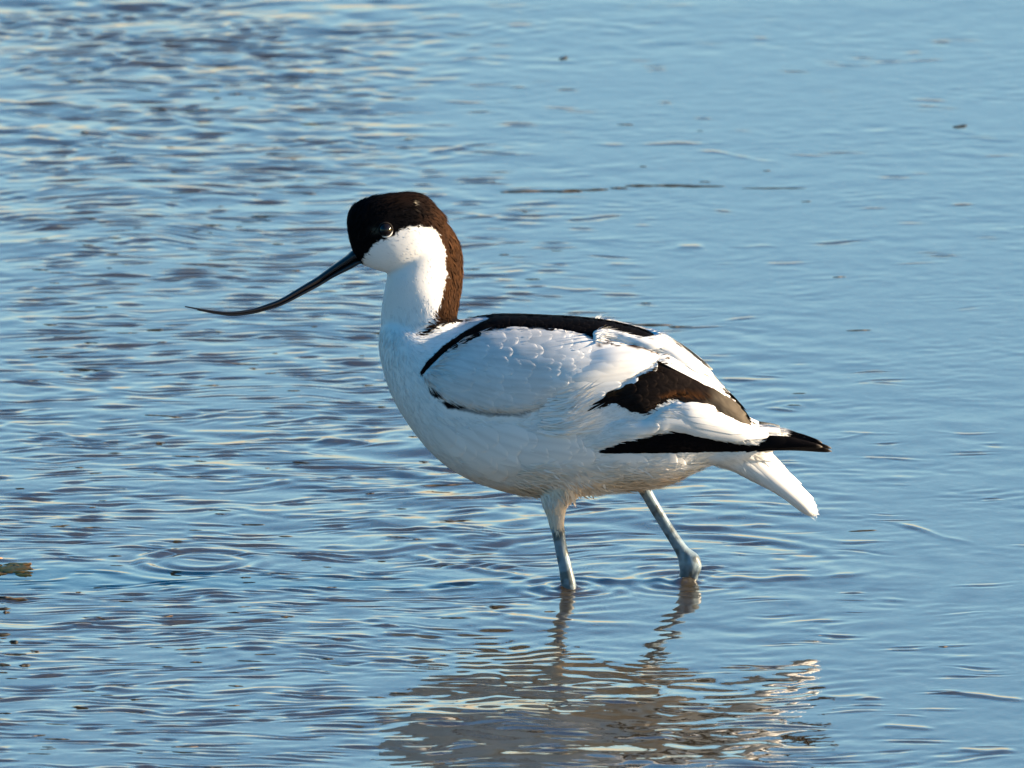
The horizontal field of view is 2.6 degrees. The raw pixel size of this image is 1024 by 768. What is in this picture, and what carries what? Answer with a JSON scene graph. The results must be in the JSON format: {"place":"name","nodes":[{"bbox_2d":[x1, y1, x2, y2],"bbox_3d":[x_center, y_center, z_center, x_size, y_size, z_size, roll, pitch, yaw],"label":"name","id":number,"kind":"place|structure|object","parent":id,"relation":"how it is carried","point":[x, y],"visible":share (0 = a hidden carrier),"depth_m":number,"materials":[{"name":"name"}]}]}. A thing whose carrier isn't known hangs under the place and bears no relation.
{"place":"outdoors","nodes":[
{"label":"outdoors","id":0,"kind":"place"},
{"bbox_2d":[0,0,1023,767],"bbox_3d":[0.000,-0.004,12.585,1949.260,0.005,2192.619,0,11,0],"label":"water","id":1,"kind":"structure","parent":0,"point":[900,206],"depth_m":12.58,"materials":[{"name":"blue liquid"}]},
{"bbox_2d":[0,557,32,575],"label":"weed clump","id":2,"kind":"object","parent":1,"relation":"on","point":[18,568],"visible":1,"depth_m":12.06,"materials":[{"name":"green plant"}]},
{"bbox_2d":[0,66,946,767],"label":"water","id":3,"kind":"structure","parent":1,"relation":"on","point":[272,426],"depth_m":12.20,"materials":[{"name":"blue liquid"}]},
{"bbox_2d":[185,191,831,589],"bbox_3d":[0.002,0.015,12.016,0.337,0.233,0.084,2,11,11],"label":"avocet","id":4,"kind":"object","parent":1,"relation":"on","point":[557,415],"visible":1,"depth_m":11.98,"materials":[{"name":"white"}]},
{"bbox_2d":[502,184,719,191],"bbox_3d":[0.058,-0.113,13.147,0.131,0.002,0.014,-2,11,-12],"label":"weed strand","id":5,"kind":"object","parent":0,"point":[597,189],"visible":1,"depth_m":13.14}
]}

